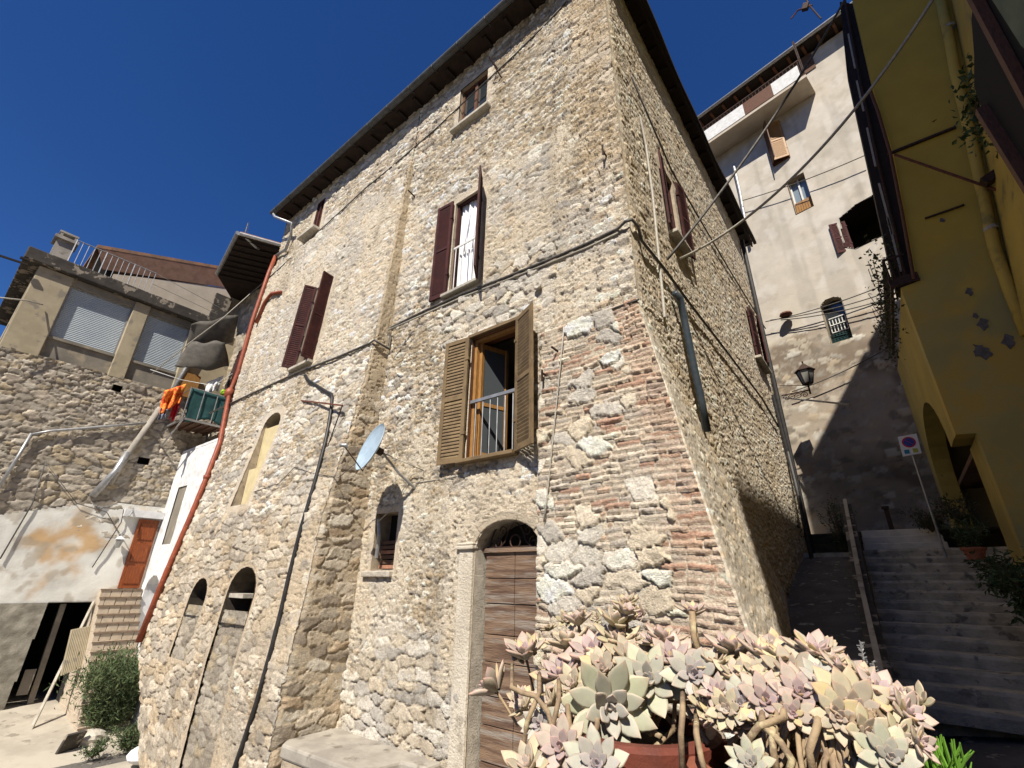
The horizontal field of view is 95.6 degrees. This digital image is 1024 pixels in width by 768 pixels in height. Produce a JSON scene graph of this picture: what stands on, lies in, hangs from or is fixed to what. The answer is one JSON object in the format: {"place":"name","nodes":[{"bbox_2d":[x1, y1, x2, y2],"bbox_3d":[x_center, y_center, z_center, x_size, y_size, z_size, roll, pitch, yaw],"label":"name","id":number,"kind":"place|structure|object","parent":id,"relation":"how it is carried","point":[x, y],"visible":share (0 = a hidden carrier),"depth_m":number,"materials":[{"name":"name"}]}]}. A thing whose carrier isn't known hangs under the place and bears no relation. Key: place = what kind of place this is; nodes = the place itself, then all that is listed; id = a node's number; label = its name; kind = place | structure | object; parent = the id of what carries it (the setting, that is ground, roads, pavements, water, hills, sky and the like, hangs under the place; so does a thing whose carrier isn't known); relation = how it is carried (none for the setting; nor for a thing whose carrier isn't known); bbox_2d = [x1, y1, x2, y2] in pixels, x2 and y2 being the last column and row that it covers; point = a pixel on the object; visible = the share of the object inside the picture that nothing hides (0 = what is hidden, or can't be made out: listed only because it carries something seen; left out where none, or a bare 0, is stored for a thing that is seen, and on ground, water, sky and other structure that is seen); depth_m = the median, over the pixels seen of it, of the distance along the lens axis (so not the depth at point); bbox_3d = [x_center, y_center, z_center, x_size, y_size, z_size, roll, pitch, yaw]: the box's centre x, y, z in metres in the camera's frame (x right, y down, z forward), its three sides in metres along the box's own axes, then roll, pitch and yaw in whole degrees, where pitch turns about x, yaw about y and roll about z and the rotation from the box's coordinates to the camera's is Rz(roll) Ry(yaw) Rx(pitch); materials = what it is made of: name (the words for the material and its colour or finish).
{"place":"outdoors","nodes":[
{"label":"outdoors","id":0,"kind":"place"},
{"bbox_2d":[0,683,139,767],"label":"yard","id":1,"kind":"structure","parent":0,"point":[22,745],"depth_m":10.25,"materials":[{"name":"concrete"}]},
{"bbox_2d":[55,730,87,754],"bbox_3d":[-9.349,7.609,9.843,0.203,0.384,0.400,-5,-24,14],"label":"stone slab","id":2,"kind":"object","parent":1,"relation":"on","point":[71,741],"depth_m":9.81,"materials":[{"name":"stone"}]},
{"bbox_2d":[29,589,142,731],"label":"outdoor steps","id":3,"kind":"structure","parent":1,"relation":"on","point":[115,615],"depth_m":12.21,"materials":[{"name":"stone"}]},
{"bbox_2d":[79,728,107,746],"bbox_3d":[-9.324,7.852,10.287,0.605,0.364,0.563,-16,-29,35],"label":"loose stone","id":4,"kind":"object","parent":1,"relation":"on","point":[91,735],"visible":0.56,"depth_m":10.14,"materials":[{"name":"beige stone"}]},
{"bbox_2d":[126,746,138,764],"bbox_3d":[-7.466,7.495,9.368,0.548,0.333,0.524,-16,-29,35],"label":"loose stone","id":5,"kind":"object","parent":1,"relation":"on","point":[132,757],"visible":0.27,"depth_m":9.17,"materials":[{"name":"white stone"}]},
{"bbox_2d":[157,408,167,419],"bbox_3d":[-10.756,0.946,14.277,0.163,0.396,0.213,-16,-29,35],"label":"hanging cloth","id":6,"kind":"object","parent":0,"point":[161,416],"visible":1,"depth_m":14.27,"materials":[{"name":"grey fabric"}]},
{"bbox_2d":[0,0,851,337],"label":"sky","id":7,"kind":"structure","parent":0,"point":[167,128],"materials":[{"name":"blue"}]},
{"bbox_2d":[55,736,1023,767],"bbox_3d":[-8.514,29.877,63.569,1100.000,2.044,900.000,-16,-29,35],"label":"ground","id":8,"kind":"structure","parent":0,"point":[995,752],"depth_m":5.23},
{"bbox_2d":[44,639,139,729],"bbox_3d":[-9.711,7.269,11.142,2.148,2.279,2.218,-8,-25,20],"label":"rosemary bush","id":9,"kind":"object","parent":8,"relation":"on","point":[113,684],"visible":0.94,"depth_m":10.84,"materials":[{"name":"green plant"}]},
{"bbox_2d":[73,737,118,759],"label":"garden shrub","id":10,"kind":"object","parent":8,"relation":"on","point":[97,749],"visible":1,"depth_m":9.56,"materials":[{"name":"green plant"}]},
{"bbox_2d":[0,230,240,710],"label":"house","id":11,"kind":"structure","parent":8,"relation":"on","point":[88,462],"depth_m":13.76,"materials":[{"name":"beige stone"}]},
{"bbox_2d":[0,297,42,304],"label":"overhead cable","id":12,"kind":"object","parent":11,"relation":"attached to","point":[21,300],"visible":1,"depth_m":12.84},
{"bbox_2d":[47,286,132,356],"bbox_3d":[-13.060,-1.928,14.448,0.180,1.820,1.580,-16,-29,35],"label":"window","id":13,"kind":"structure","parent":11,"relation":"in","point":[86,320],"depth_m":14.43,"materials":[{"name":"grey paint"}]},
{"bbox_2d":[115,508,133,547],"bbox_3d":[-11.430,4.223,13.676,0.311,1.163,0.242,-16,-29,35],"label":"wall lantern","id":14,"kind":"object","parent":11,"relation":"attached to","point":[120,540],"depth_m":13.47,"materials":[{"name":"white glass"}]},
{"bbox_2d":[117,519,158,587],"bbox_3d":[-11.177,5.068,13.907,0.110,1.920,0.520,-16,-29,35],"label":"front door","id":15,"kind":"structure","parent":11,"relation":"in","point":[145,532],"depth_m":13.86,"materials":[{"name":"orange wood"}]},
{"bbox_2d":[131,314,189,374],"bbox_3d":[-11.918,-1.336,15.778,0.180,1.820,1.280,-16,-29,35],"label":"window","id":16,"kind":"structure","parent":11,"relation":"in","point":[160,339],"depth_m":15.77,"materials":[{"name":"grey paint"}]},
{"bbox_2d":[179,372,200,397],"bbox_3d":[-11.123,0.043,15.928,0.060,0.850,0.600,-16,-29,35],"label":"wooden board","id":17,"kind":"object","parent":11,"relation":"attached to","point":[188,377],"visible":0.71,"depth_m":15.96,"materials":[{"name":"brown wood"}]},
{"bbox_2d":[161,387,223,446],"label":"balcony","id":18,"kind":"structure","parent":11,"relation":"attached to","point":[196,426],"depth_m":15.09,"materials":[{"name":"green metal"}]},
{"bbox_2d":[184,388,225,425],"bbox_3d":[-9.917,0.819,15.090,0.047,1.139,1.181,-16,-29,35],"label":"balcony cloth","id":19,"kind":"object","parent":18,"relation":"attached to","point":[195,401],"visible":0.89,"depth_m":15.05,"materials":[{"name":"teal fabric"}]},
{"bbox_2d":[105,716,139,753],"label":"garden shrub","id":20,"kind":"object","parent":8,"relation":"on","point":[129,742],"visible":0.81,"depth_m":9.91,"materials":[{"name":"green plant"}]},
{"bbox_2d":[130,231,280,725],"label":"narrow house","id":21,"kind":"structure","parent":8,"relation":"on","point":[242,268],"depth_m":15.12,"materials":[{"name":"grey paint"}]},
{"bbox_2d":[162,485,186,544],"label":"window","id":22,"kind":"structure","parent":21,"relation":"in","point":[169,532],"depth_m":14.10,"materials":[{"name":"grey paint"}]},
{"bbox_2d":[150,369,231,385],"bbox_3d":[-9.553,-0.110,14.597,3.190,0.457,1.380,-5,-24,13],"label":"clothes line","id":23,"kind":"object","parent":21,"relation":"attached to","point":[191,381],"visible":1,"depth_m":14.81,"materials":[{"name":"white paint"}]},
{"bbox_2d":[158,384,185,414],"bbox_3d":[-10.711,0.458,14.610,0.495,1.182,0.269,18,-29,-35],"label":"hanging cloth","id":24,"kind":"object","parent":23,"relation":"hanging from","point":[171,397],"visible":1,"depth_m":14.60,"materials":[{"name":"orange fabric"}]},
{"bbox_2d":[168,391,183,421],"bbox_3d":[-10.673,0.597,14.774,0.171,1.228,0.173,21,-30,-39],"label":"hanging cloth","id":25,"kind":"object","parent":23,"relation":"hanging from","point":[174,410],"visible":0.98,"depth_m":14.62,"materials":[{"name":"red fabric"}]},
{"bbox_2d":[175,340,228,370],"bbox_3d":[-10.362,-0.959,15.726,1.485,1.178,0.509,18,-29,-35],"label":"awning","id":26,"kind":"object","parent":21,"relation":"attached to","point":[211,355],"visible":0.99,"depth_m":15.76,"materials":[{"name":"fabric"}]},
{"bbox_2d":[151,290,253,373],"bbox_3d":[-10.121,-1.817,15.254,2.399,3.314,0.200,2,-23,-4],"label":"overhead cable","id":27,"kind":"object","parent":21,"relation":"attached to","point":[202,333],"visible":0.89,"depth_m":15.09,"materials":[{"name":"grey metal"}]},
{"bbox_2d":[186,315,238,346],"bbox_3d":[-10.511,-1.826,16.297,1.289,1.410,0.764,14,-27,-28],"label":"awning","id":28,"kind":"object","parent":21,"relation":"attached to","point":[223,329],"visible":0.66,"depth_m":16.23,"materials":[{"name":"fabric"}]},
{"bbox_2d":[205,375,223,391],"bbox_3d":[-10.230,0.096,15.883,0.182,0.964,0.391,-16,-29,35],"label":"hanging cloth","id":29,"kind":"object","parent":21,"relation":"hanging from","point":[209,388],"visible":0.77,"depth_m":15.89,"materials":[{"name":"white fabric"}]},
{"bbox_2d":[229,350,241,402],"bbox_3d":[-9.592,-0.321,16.222,0.900,2.100,0.040,-16,-29,35],"label":"curtain panel","id":30,"kind":"object","parent":21,"relation":"attached to","point":[237,361],"visible":0.21,"depth_m":16.54,"materials":[{"name":"grey fabric"}]},
{"bbox_2d":[280,728,440,767],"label":"stone bench","id":31,"kind":"object","parent":8,"relation":"on","point":[335,748],"visible":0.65,"depth_m":5.90,"materials":[{"name":"stone"}]},
{"bbox_2d":[135,0,815,767],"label":"stone house","id":32,"kind":"structure","parent":8,"relation":"on","point":[295,602],"depth_m":7.75,"materials":[{"name":"beige stone"}]},
{"bbox_2d":[232,413,280,505],"bbox_3d":[-5.372,1.700,10.429,0.780,2.128,0.947,-16,-29,35],"label":"window","id":33,"kind":"structure","parent":32,"relation":"in","point":[267,435],"depth_m":10.45,"materials":[{"name":"yellow paint"}]},
{"bbox_2d":[254,463,355,491],"bbox_3d":[-3.836,1.667,8.511,3.578,0.414,0.092,-16,-29,35],"label":"dish cable","id":34,"kind":"object","parent":32,"relation":"attached to","point":[306,471],"visible":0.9,"depth_m":8.53,"materials":[{"name":"plastic"}]},
{"bbox_2d":[281,271,333,372],"bbox_3d":[-4.820,-1.456,11.427,0.979,2.448,0.850,-16,-29,35],"label":"window","id":35,"kind":"structure","parent":32,"relation":"in","point":[310,340],"depth_m":11.23,"materials":[{"name":"red paint"}]},
{"bbox_2d":[297,198,325,242],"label":"window","id":36,"kind":"structure","parent":32,"relation":"in","point":[313,229],"depth_m":14.18,"materials":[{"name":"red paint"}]},
{"bbox_2d":[301,400,342,446],"bbox_3d":[-3.858,0.731,9.166,2.027,1.411,0.037,-20,-31,40],"label":"stay bracket","id":37,"kind":"object","parent":32,"relation":"attached to","point":[341,405],"visible":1,"depth_m":8.67,"materials":[{"name":"metal"}]},
{"bbox_2d":[339,424,415,489],"bbox_3d":[-2.084,1.088,7.313,1.204,0.973,0.715,5,-24,-8],"label":"satellite dish","id":38,"kind":"object","parent":32,"relation":"attached to","point":[370,449],"visible":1,"depth_m":7.43,"materials":[{"name":"paint"}]},
{"bbox_2d":[378,453,423,521],"bbox_3d":[-1.976,1.635,7.433,1.036,1.016,0.581,-16,-29,35],"label":"dish cable","id":39,"kind":"object","parent":38,"relation":"hanging from","point":[404,486],"visible":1,"depth_m":7.60,"materials":[{"name":"plastic"}]},
{"bbox_2d":[254,2,566,290],"bbox_3d":[-3.698,-5.402,12.415,12.100,2.044,0.130,-16,-29,34],"label":"wall cable","id":40,"kind":"object","parent":32,"relation":"attached to","point":[555,13],"depth_m":11.10,"materials":[{"name":"black rubber"}]},
{"bbox_2d":[393,470,496,482],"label":"dish cable","id":41,"kind":"object","parent":32,"relation":"attached to","point":[448,477],"visible":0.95,"depth_m":7.08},
{"bbox_2d":[429,165,482,301],"bbox_3d":[-0.870,-2.744,8.959,1.500,2.350,0.599,-25,-34,45],"label":"window","id":42,"kind":"structure","parent":32,"relation":"in","point":[466,240],"depth_m":9.05,"materials":[{"name":"red paint"}]},
{"bbox_2d":[449,70,490,134],"bbox_3d":[-0.856,-6.439,10.582,1.140,1.440,0.360,-16,-29,35],"label":"window","id":43,"kind":"structure","parent":32,"relation":"in","point":[476,105],"depth_m":10.69,"materials":[{"name":"brown wood"}]},
{"bbox_2d":[436,303,533,465],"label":"window","id":44,"kind":"structure","parent":32,"relation":"in","point":[501,396],"depth_m":7.36,"materials":[{"name":"brown wood"}]},
{"bbox_2d":[209,218,778,426],"bbox_3d":[-0.929,-0.608,9.891,16.335,0.747,7.503,0,-23,3],"label":"cable","id":45,"kind":"object","parent":32,"relation":"attached to","point":[642,241],"depth_m":8.29,"materials":[{"name":"black rubber"}]},
{"bbox_2d":[489,56,501,77],"bbox_3d":[-0.340,-6.843,10.060,0.147,0.467,0.394,-16,-29,35],"label":"wall iron","id":46,"kind":"object","parent":32,"relation":"attached to","point":[494,65],"visible":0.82,"depth_m":10.03,"materials":[{"name":"black metal"}]},
{"bbox_2d":[466,520,537,767],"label":"front door","id":47,"kind":"structure","parent":32,"relation":"in","point":[491,730],"depth_m":5.90,"materials":[{"name":"brown wood"}]},
{"bbox_2d":[388,232,618,330],"bbox_3d":[-0.370,-1.617,7.897,4.710,0.313,0.309,-14,-28,31],"label":"wall cable","id":48,"kind":"object","parent":32,"relation":"attached to","point":[572,253],"depth_m":7.62,"materials":[{"name":"grey rubber"}]},
{"bbox_2d":[533,281,541,289],"bbox_3d":[0.394,-1.520,7.161,0.150,0.150,0.050,-16,-29,35],"label":"vent cap","id":49,"kind":"object","parent":32,"relation":"attached to","point":[537,285],"visible":1,"depth_m":7.15,"materials":[{"name":"plastic"}]},
{"bbox_2d":[543,326,564,521],"bbox_3d":[0.555,0.420,6.049,0.339,2.655,0.022,-6,-24,15],"label":"wall cable","id":50,"kind":"object","parent":32,"relation":"attached to","point":[554,426],"depth_m":5.98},
{"bbox_2d":[566,298,638,324],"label":"wall cable","id":51,"kind":"object","parent":32,"relation":"attached to","point":[618,306],"depth_m":6.04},
{"bbox_2d":[658,149,695,260],"bbox_3d":[3.051,-3.322,8.824,0.310,1.830,1.290,-16,-29,35],"label":"window","id":52,"kind":"structure","parent":32,"relation":"in","point":[687,246],"depth_m":8.92,"materials":[{"name":"red paint"}]},
{"bbox_2d":[631,76,765,328],"bbox_3d":[5.484,-3.571,12.209,0.036,0.846,10.681,-16,-29,35],"label":"wall cable","id":53,"kind":"object","parent":32,"relation":"attached to","point":[653,128],"depth_m":9.65,"materials":[{"name":"black rubber"}]},
{"bbox_2d":[666,0,845,259],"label":"overhead cable","id":54,"kind":"object","parent":32,"relation":"attached to","point":[748,153],"visible":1,"depth_m":7.99,"materials":[{"name":"grey rubber"}]},
{"bbox_2d":[745,306,771,374],"bbox_3d":[7.175,-1.277,13.604,0.380,1.680,1.400,-16,-29,35],"label":"window","id":55,"kind":"structure","parent":32,"relation":"in","point":[764,363],"depth_m":13.42,"materials":[{"name":"red paint"}]},
{"bbox_2d":[697,2,957,552],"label":"pale building","id":56,"kind":"structure","parent":8,"relation":"on","point":[808,249],"depth_m":17.11,"materials":[{"name":"grey paint"}]},
{"bbox_2d":[762,120,789,166],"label":"window","id":57,"kind":"structure","parent":56,"relation":"in","point":[777,147],"depth_m":19.66,"materials":[{"name":"brown wood"}]},
{"bbox_2d":[779,361,814,399],"bbox_3d":[9.293,-0.139,15.099,1.098,1.230,0.520,-16,-29,35],"label":"street lamp","id":58,"kind":"object","parent":56,"relation":"attached to","point":[803,372],"visible":1,"depth_m":14.89,"materials":[{"name":"metal"}]},
{"bbox_2d":[787,172,813,214],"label":"window","id":59,"kind":"structure","parent":56,"relation":"in","point":[801,198],"depth_m":18.72,"materials":[{"name":"white glass"}]},
{"bbox_2d":[742,155,863,200],"bbox_3d":[11.362,-8.093,18.374,0.036,1.039,4.297,20,-29,-37],"label":"facade wire","id":60,"kind":"object","parent":56,"relation":"attached to","point":[805,179],"visible":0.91,"depth_m":18.07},
{"bbox_2d":[790,0,821,19],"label":"roof antenna","id":61,"kind":"object","parent":56,"relation":"on","point":[806,5],"visible":1,"depth_m":20.22,"materials":[{"name":"metal"}]},
{"bbox_2d":[784,397,849,404],"bbox_3d":[9.277,0.515,14.278,0.060,1.258,2.581,2,-23,-3],"label":"wall pole","id":62,"kind":"object","parent":56,"relation":"attached to","point":[820,401],"depth_m":13.91,"materials":[{"name":"grey metal"}]},
{"bbox_2d":[765,288,876,321],"bbox_3d":[10.954,-2.803,16.501,0.036,0.307,3.698,20,-29,-37],"label":"facade wire","id":63,"kind":"object","parent":56,"relation":"attached to","point":[823,306],"visible":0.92,"depth_m":16.32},
{"bbox_2d":[779,311,791,317],"bbox_3d":[10.227,-2.585,17.324,0.440,0.190,0.418,-16,-29,35],"label":"junction box","id":64,"kind":"object","parent":63,"relation":"attached to","point":[785,314],"visible":0.97,"depth_m":17.21,"materials":[{"name":"metal"}]},
{"bbox_2d":[771,295,878,319],"bbox_3d":[10.989,-2.693,16.407,0.036,0.566,3.439,20,-29,-37],"label":"facade wire","id":65,"kind":"object","parent":56,"relation":"attached to","point":[828,309],"visible":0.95,"depth_m":16.22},
{"bbox_2d":[781,299,883,319],"bbox_3d":[11.109,-2.579,16.204,0.036,0.630,3.139,20,-29,-37],"label":"facade wire","id":66,"kind":"object","parent":56,"relation":"attached to","point":[831,312],"visible":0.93,"depth_m":16.15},
{"bbox_2d":[820,297,852,343],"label":"window","id":67,"kind":"structure","parent":56,"relation":"in","point":[837,325],"depth_m":16.45,"materials":[{"name":"white glass"}]},
{"bbox_2d":[792,346,889,391],"bbox_3d":[10.940,-0.492,15.475,0.036,0.711,3.126,20,-29,-37],"label":"facade wire","id":68,"kind":"object","parent":56,"relation":"attached to","point":[842,371],"visible":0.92,"depth_m":15.34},
{"bbox_2d":[841,504,894,682],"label":"wall","id":69,"kind":"structure","parent":8,"relation":"on","point":[876,625],"depth_m":6.99,"materials":[{"name":"concrete"}]},
{"bbox_2d":[843,499,883,671],"bbox_3d":[5.923,2.908,8.021,0.099,2.912,7.726,-15,-28,33],"label":"handrail","id":70,"kind":"object","parent":69,"relation":"on","point":[876,652],"visible":0.95,"depth_m":6.83,"materials":[{"name":"metal"}]},
{"bbox_2d":[803,528,1023,737],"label":"alley stairs","id":71,"kind":"structure","parent":8,"relation":"on","point":[953,636],"depth_m":7.04,"materials":[{"name":"stone"}]},
{"bbox_2d":[788,475,805,551],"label":"garden shrub","id":72,"kind":"object","parent":71,"relation":"on","point":[793,502],"visible":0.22,"depth_m":11.94,"materials":[{"name":"green plant"}]},
{"bbox_2d":[816,493,856,551],"bbox_3d":[8.162,3.469,11.543,1.036,1.624,0.648,7,-24,-14],"label":"garden shrub","id":73,"kind":"object","parent":71,"relation":"on","point":[841,540],"visible":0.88,"depth_m":11.51,"materials":[{"name":"green plant"}]},
{"bbox_2d":[898,434,947,557],"bbox_3d":[8.618,2.278,9.667,0.348,2.524,0.090,-16,-29,35],"label":"parking sign","id":74,"kind":"object","parent":71,"relation":"on","point":[909,445],"visible":1,"depth_m":9.98,"materials":[{"name":"white metal"}]},
{"bbox_2d":[897,505,960,532],"bbox_3d":[9.348,2.973,10.282,1.259,0.662,1.225,-16,-29,35],"label":"potted shrub","id":75,"kind":"object","parent":71,"relation":"on","point":[928,524],"visible":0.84,"depth_m":10.32,"materials":[{"name":"green plant"}]},
{"bbox_2d":[928,490,978,527],"bbox_3d":[7.700,2.199,8.029,0.644,0.646,0.540,-16,-29,35],"label":"potted shrub","id":76,"kind":"object","parent":71,"relation":"on","point":[956,515],"visible":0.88,"depth_m":8.01,"materials":[{"name":"green plant"}]},
{"bbox_2d":[960,547,986,559],"bbox_3d":[6.805,2.497,6.818,0.300,0.180,0.300,-16,-29,35],"label":"flower pot","id":77,"kind":"object","parent":71,"relation":"on","point":[980,552],"visible":0.86,"depth_m":6.74,"materials":[{"name":"ceramic"}]},
{"bbox_2d":[941,516,989,547],"bbox_3d":[6.790,2.223,6.933,0.569,0.510,0.592,-16,-29,35],"label":"potted shrub","id":78,"kind":"object","parent":77,"relation":"on","point":[969,539],"visible":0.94,"depth_m":6.87,"materials":[{"name":"green plant"}]},
{"bbox_2d":[963,549,1023,597],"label":"garden shrub","id":79,"kind":"object","parent":71,"relation":"on","point":[990,586],"visible":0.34,"depth_m":6.34,"materials":[{"name":"green plant"}]},
{"bbox_2d":[969,546,1023,623],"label":"garden shrub","id":80,"kind":"object","parent":71,"relation":"on","point":[1011,580],"visible":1,"depth_m":5.68,"materials":[{"name":"green plant"}]},
{"bbox_2d":[840,0,1023,577],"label":"yellow house","id":81,"kind":"structure","parent":8,"relation":"on","point":[960,369],"depth_m":8.88,"materials":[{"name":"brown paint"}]},
{"bbox_2d":[680,0,933,259],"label":"overhead cable","id":82,"kind":"object","parent":81,"relation":"attached to","point":[839,126],"visible":1,"depth_m":6.47,"materials":[{"name":"grey rubber"}]},
{"bbox_2d":[882,253,919,353],"bbox_3d":[8.989,-1.644,10.793,0.440,1.110,4.862,-16,-29,35],"label":"terrace rail","id":83,"kind":"object","parent":81,"relation":"attached to","point":[905,279],"visible":0.7,"depth_m":9.12,"materials":[{"name":"metal"}]},
{"bbox_2d":[858,224,909,370],"bbox_3d":[8.842,-1.574,10.832,0.771,2.516,5.587,-16,-29,35],"label":"climbing vine","id":84,"kind":"object","parent":83,"relation":"attached to","point":[886,315],"visible":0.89,"depth_m":10.14,"materials":[{"name":"green plant"}]},
{"bbox_2d":[887,126,955,155],"bbox_3d":[8.338,-4.955,9.470,1.075,0.070,0.050,-16,-29,35],"label":"wall iron","id":85,"kind":"object","parent":81,"relation":"attached to","point":[924,139],"visible":0.93,"depth_m":9.43,"materials":[{"name":"black metal"}]},
{"bbox_2d":[894,153,995,190],"bbox_3d":[8.248,-3.948,8.724,1.250,1.906,0.035,-16,-29,35],"label":"wall iron","id":86,"kind":"object","parent":81,"relation":"attached to","point":[942,171],"visible":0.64,"depth_m":8.80,"materials":[{"name":"metal"}]},
{"bbox_2d":[925,204,964,218],"bbox_3d":[8.221,-3.276,8.824,0.568,0.039,0.030,-16,-29,35],"label":"wall iron","id":87,"kind":"object","parent":81,"relation":"attached to","point":[947,210],"visible":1,"depth_m":8.81,"materials":[{"name":"black metal"}]},
{"bbox_2d":[932,54,997,158],"bbox_3d":[7.359,-4.474,7.310,0.867,1.436,2.022,-10,-26,25],"label":"balcony plant","id":88,"kind":"object","parent":81,"relation":"on","point":[975,103],"visible":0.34,"depth_m":7.48,"materials":[{"name":"green plant"}]},
{"bbox_2d":[979,169,995,187],"bbox_3d":[8.499,-3.651,8.237,0.276,0.233,0.160,-16,-29,35],"label":"meter box","id":89,"kind":"object","parent":81,"relation":"attached to","point":[987,180],"visible":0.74,"depth_m":8.21,"materials":[{"name":"metal"}]},
{"bbox_2d":[967,0,1023,193],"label":"wooden balcony","id":90,"kind":"structure","parent":81,"relation":"attached to","point":[998,34],"depth_m":5.98,"materials":[{"name":"black"}]},
{"bbox_3d":[0.726,1.283,-0.047,2.200,1.430,0.550,-16,-29,35],"label":"parapet","id":91,"kind":"object","parent":8,"relation":"on","visible":0},
{"bbox_2d":[556,711,724,767],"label":"flower pot","id":92,"kind":"object","parent":91,"relation":"on","point":[643,751],"visible":0.34,"depth_m":0.73,"materials":[{"name":"ceramic"}]},
{"bbox_2d":[468,593,715,767],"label":"succulent plant","id":93,"kind":"object","parent":92,"relation":"in","point":[615,682],"visible":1,"depth_m":0.82,"materials":[{"name":"beige plant"}]},
{"bbox_2d":[636,600,710,745],"bbox_3d":[0.328,0.521,0.873,0.112,0.209,0.181,10,-25,-21],"label":"succulent plant","id":94,"kind":"object","parent":92,"relation":"in","point":[691,609],"visible":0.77,"depth_m":0.89,"materials":[{"name":"beige plant"}]},
{"bbox_2d":[685,739,829,767],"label":"flower pot","id":95,"kind":"object","parent":91,"relation":"on","point":[692,762],"visible":0.15,"depth_m":0.73,"materials":[{"name":"ceramic"}]},
{"bbox_2d":[684,627,940,767],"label":"succulent plant","id":96,"kind":"object","parent":95,"relation":"in","point":[810,695],"visible":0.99,"depth_m":0.63,"materials":[{"name":"beige plant"}]},
{"bbox_2d":[857,640,867,663],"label":"grey sprig","id":97,"kind":"object","parent":96,"relation":"attached to","point":[860,649],"visible":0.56,"depth_m":0.77,"materials":[{"name":"grey plant"}]},
{"bbox_2d":[869,660,878,670],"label":"grey sprig","id":98,"kind":"object","parent":96,"relation":"attached to","point":[872,663],"visible":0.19,"depth_m":0.75,"materials":[{"name":"grey plant"}]},
{"bbox_2d":[924,734,974,767],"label":"green succulent","id":99,"kind":"object","parent":96,"relation":"on","point":[947,761],"visible":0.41,"depth_m":0.54,"materials":[{"name":"green plant"}]},
{"bbox_2d":[787,557,878,751],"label":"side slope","id":100,"kind":"structure","parent":0,"point":[822,596],"depth_m":8.11,"materials":[{"name":"grey concrete"}]},
{"bbox_2d":[809,526,1001,543],"bbox_3d":[10.976,4.465,13.281,12.000,0.001,5.700,-16,-29,35],"label":"landing","id":101,"kind":"object","parent":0,"point":[826,538],"depth_m":12.23,"materials":[{"name":"stone"}]},
{"bbox_2d":[881,506,894,529],"bbox_3d":[9.455,3.397,11.653,0.160,0.623,0.200,-16,-29,35],"label":"bollard","id":102,"kind":"object","parent":101,"relation":"on","point":[888,516],"visible":0.82,"depth_m":11.63,"materials":[{"name":"metal"}]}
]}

